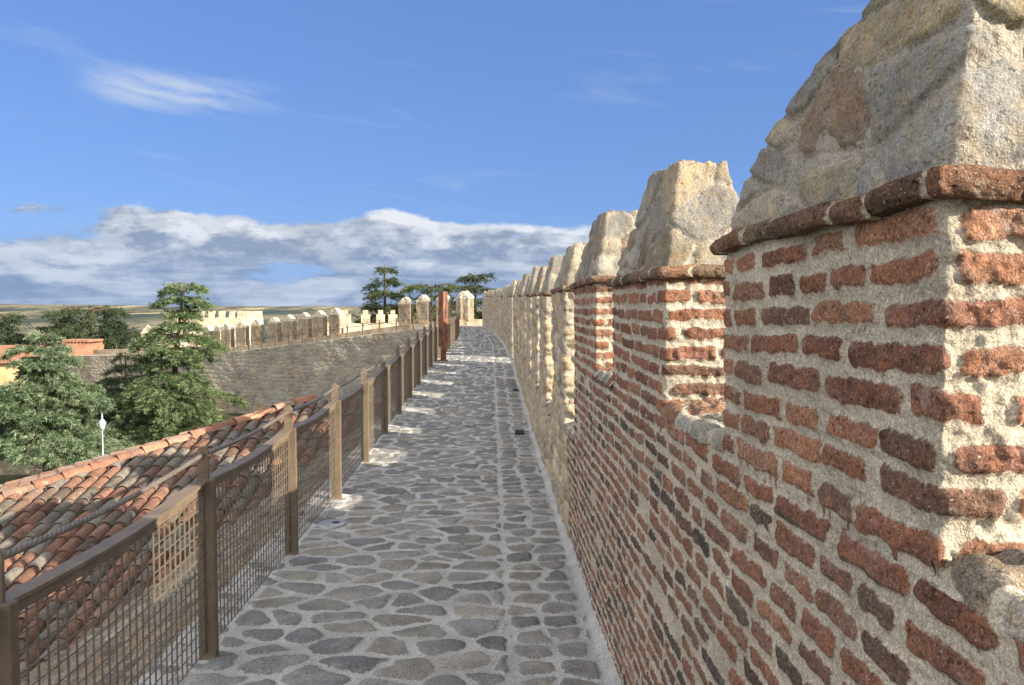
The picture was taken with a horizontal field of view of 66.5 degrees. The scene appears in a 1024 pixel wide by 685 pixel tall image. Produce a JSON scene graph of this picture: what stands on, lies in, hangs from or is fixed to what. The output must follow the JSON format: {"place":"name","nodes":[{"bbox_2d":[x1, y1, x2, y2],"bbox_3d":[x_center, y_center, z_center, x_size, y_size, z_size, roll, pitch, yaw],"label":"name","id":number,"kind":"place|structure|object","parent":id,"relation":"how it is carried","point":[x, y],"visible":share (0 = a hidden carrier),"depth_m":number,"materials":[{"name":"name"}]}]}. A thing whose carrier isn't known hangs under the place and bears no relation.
{"place":"outdoors","nodes":[
{"label":"outdoors","id":0,"kind":"place"},
{"bbox_2d":[0,397,245,483],"bbox_3d":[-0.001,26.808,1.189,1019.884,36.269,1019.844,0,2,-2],"label":"ground","id":1,"kind":"structure","parent":0,"point":[7,478],"depth_m":60.73,"materials":[{"name":"green plant"}]},
{"bbox_2d":[0,312,41,344],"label":"cedar tree","id":2,"kind":"object","parent":1,"relation":"on","point":[15,338],"visible":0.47,"depth_m":90.55,"materials":[{"name":"green plant"}]},
{"bbox_2d":[0,345,47,390],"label":"red roofed house","id":3,"kind":"structure","parent":1,"relation":"on","point":[6,375],"depth_m":80.00,"materials":[{"name":"paint"}]},
{"bbox_2d":[0,447,126,474],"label":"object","id":4,"kind":"structure","parent":1,"relation":"on","point":[37,469],"depth_m":41.02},
{"bbox_2d":[0,330,138,471],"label":"cedar tree","id":5,"kind":"object","parent":1,"relation":"on","point":[66,429],"visible":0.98,"depth_m":37.94,"materials":[{"name":"green plant"}]},
{"bbox_2d":[47,339,103,389],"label":"house","id":6,"kind":"structure","parent":1,"relation":"on","point":[84,346],"depth_m":81.22,"materials":[{"name":"paint"}]},
{"bbox_2d":[27,304,140,348],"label":"cedar tree","id":7,"kind":"object","parent":1,"relation":"on","point":[103,332],"visible":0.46,"depth_m":89.50,"materials":[{"name":"green plant"}]},
{"bbox_2d":[98,414,105,455],"bbox_3d":[-19.551,5.176,37.320,0.360,3.660,0.342,0,2,-2],"label":"street lamp","id":8,"kind":"object","parent":1,"relation":"on","point":[102,422],"visible":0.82,"depth_m":37.22,"materials":[{"name":"white metal"}]},
{"bbox_2d":[85,352,155,447],"bbox_3d":[-23.886,3.901,48.685,6.421,6.716,6.688,1,3,12],"label":"cedar tree","id":9,"kind":"object","parent":1,"relation":"on","point":[106,382],"visible":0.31,"depth_m":47.75,"materials":[{"name":"green plant"}]},
{"bbox_2d":[130,429,177,444],"bbox_3d":[-19.825,6.153,43.143,4.562,2.944,4.352,0,2,-2],"label":"garden shrub","id":10,"kind":"object","parent":1,"relation":"on","point":[143,434],"visible":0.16,"depth_m":42.67,"materials":[{"name":"green plant"}]},
{"bbox_2d":[136,393,216,433],"bbox_3d":[-22.352,5.343,51.915,6.620,4.228,7.175,0,2,-2],"label":"garden shrub","id":11,"kind":"object","parent":1,"relation":"on","point":[188,420],"depth_m":51.76,"materials":[{"name":"green plant"}]},
{"bbox_2d":[109,281,251,444],"bbox_3d":[-19.384,2.199,44.695,8.568,11.393,10.352,0,2,-2],"label":"cedar tree","id":12,"kind":"object","parent":1,"relation":"on","point":[165,408],"visible":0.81,"depth_m":44.09,"materials":[{"name":"green plant"}]},
{"bbox_2d":[141,325,222,346],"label":"sunlit wall","id":13,"kind":"structure","parent":1,"relation":"on","point":[144,331],"depth_m":82.08,"materials":[{"name":"beige stone"}]},
{"bbox_2d":[0,394,379,679],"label":"tiled house","id":14,"kind":"structure","parent":1,"relation":"on","point":[37,506],"depth_m":9.99,"materials":[{"name":"tile"}]},
{"bbox_2d":[178,423,207,434],"bbox_3d":[-16.703,6.047,42.487,5.285,3.439,4.735,0,2,-2],"label":"garden shrub","id":15,"kind":"object","parent":1,"relation":"on","point":[196,425],"visible":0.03,"depth_m":42.19,"materials":[{"name":"plant"}]},
{"bbox_2d":[177,311,262,346],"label":"gate tower","id":16,"kind":"structure","parent":1,"relation":"on","point":[247,317],"depth_m":89.11,"materials":[{"name":"beige stone"}]},
{"bbox_2d":[32,290,482,412],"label":"curtain wall","id":17,"kind":"structure","parent":1,"relation":"on","point":[267,375],"depth_m":63.36,"materials":[{"name":"grey stone"}]},
{"bbox_2d":[116,314,449,354],"bbox_3d":[-22.417,-0.397,66.449,40.666,4.220,3.331,2,3,33],"label":"walk fence","id":18,"kind":"object","parent":17,"relation":"on","point":[288,335],"visible":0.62,"depth_m":61.61,"materials":[{"name":"brown wood"}]},
{"bbox_2d":[327,310,398,334],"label":"wall","id":19,"kind":"structure","parent":1,"relation":"on","point":[365,316],"depth_m":68.64,"materials":[{"name":"beige stone"}]},
{"bbox_2d":[351,265,412,322],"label":"cedar tree","id":20,"kind":"object","parent":1,"relation":"on","point":[372,306],"visible":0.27,"depth_m":73.01,"materials":[{"name":"green plant"}]},
{"bbox_2d":[385,282,471,322],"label":"cedar tree","id":21,"kind":"object","parent":1,"relation":"on","point":[438,288],"visible":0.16,"depth_m":70.76,"materials":[{"name":"green plant"}]},
{"bbox_2d":[451,272,497,318],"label":"cedar tree","id":22,"kind":"object","parent":1,"relation":"on","point":[468,278],"visible":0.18,"depth_m":74.19,"materials":[{"name":"green plant"}]},
{"bbox_2d":[0,304,482,348],"bbox_3d":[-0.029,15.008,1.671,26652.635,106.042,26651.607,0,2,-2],"label":"hills","id":23,"kind":"structure","parent":0,"point":[143,317],"depth_m":3370.67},
{"bbox_2d":[134,325,620,684],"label":"walkway","id":24,"kind":"structure","parent":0,"point":[446,555],"depth_m":4.70,"materials":[{"name":"grey stone"}]},
{"bbox_2d":[20,373,402,684],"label":"rubble bank","id":25,"kind":"structure","parent":24,"relation":"attached to","point":[54,672],"depth_m":6.21,"materials":[{"name":"brown stone"}]},
{"bbox_2d":[0,313,458,684],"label":"steel fence","id":26,"kind":"object","parent":24,"relation":"on","point":[416,359],"visible":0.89,"depth_m":3.55,"materials":[{"name":"brown metal"}]},
{"bbox_2d":[317,519,346,527],"bbox_3d":[-1.331,1.349,5.778,0.210,0.044,0.210,0,2,-2],"label":"floor light","id":27,"kind":"object","parent":24,"relation":"in","point":[330,523],"visible":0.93,"depth_m":5.75,"materials":[{"name":"metal"}]},
{"bbox_2d":[438,292,447,360],"bbox_3d":[-1.665,-0.384,18.902,0.246,1.683,0.255,0,2,-2],"label":"rusted pylon","id":28,"kind":"object","parent":24,"relation":"on","point":[443,317],"visible":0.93,"depth_m":18.86,"materials":[{"name":"metal"}]},
{"bbox_2d":[515,430,523,434],"bbox_3d":[0.090,1.113,9.663,0.109,0.028,0.220,0,2,-2],"label":"drain grate","id":29,"kind":"object","parent":24,"relation":"on","point":[519,432],"visible":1,"depth_m":9.60,"materials":[{"name":"metal"}]},
{"bbox_2d":[482,0,1023,684],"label":"parapet wall","id":30,"kind":"structure","parent":24,"relation":"on","point":[776,414],"depth_m":1.31,"materials":[{"name":"brick"}]},
{"bbox_2d":[0,0,869,307],"label":"sky","id":31,"kind":"structure","parent":0,"point":[251,152],"materials":[{"name":"blue"}]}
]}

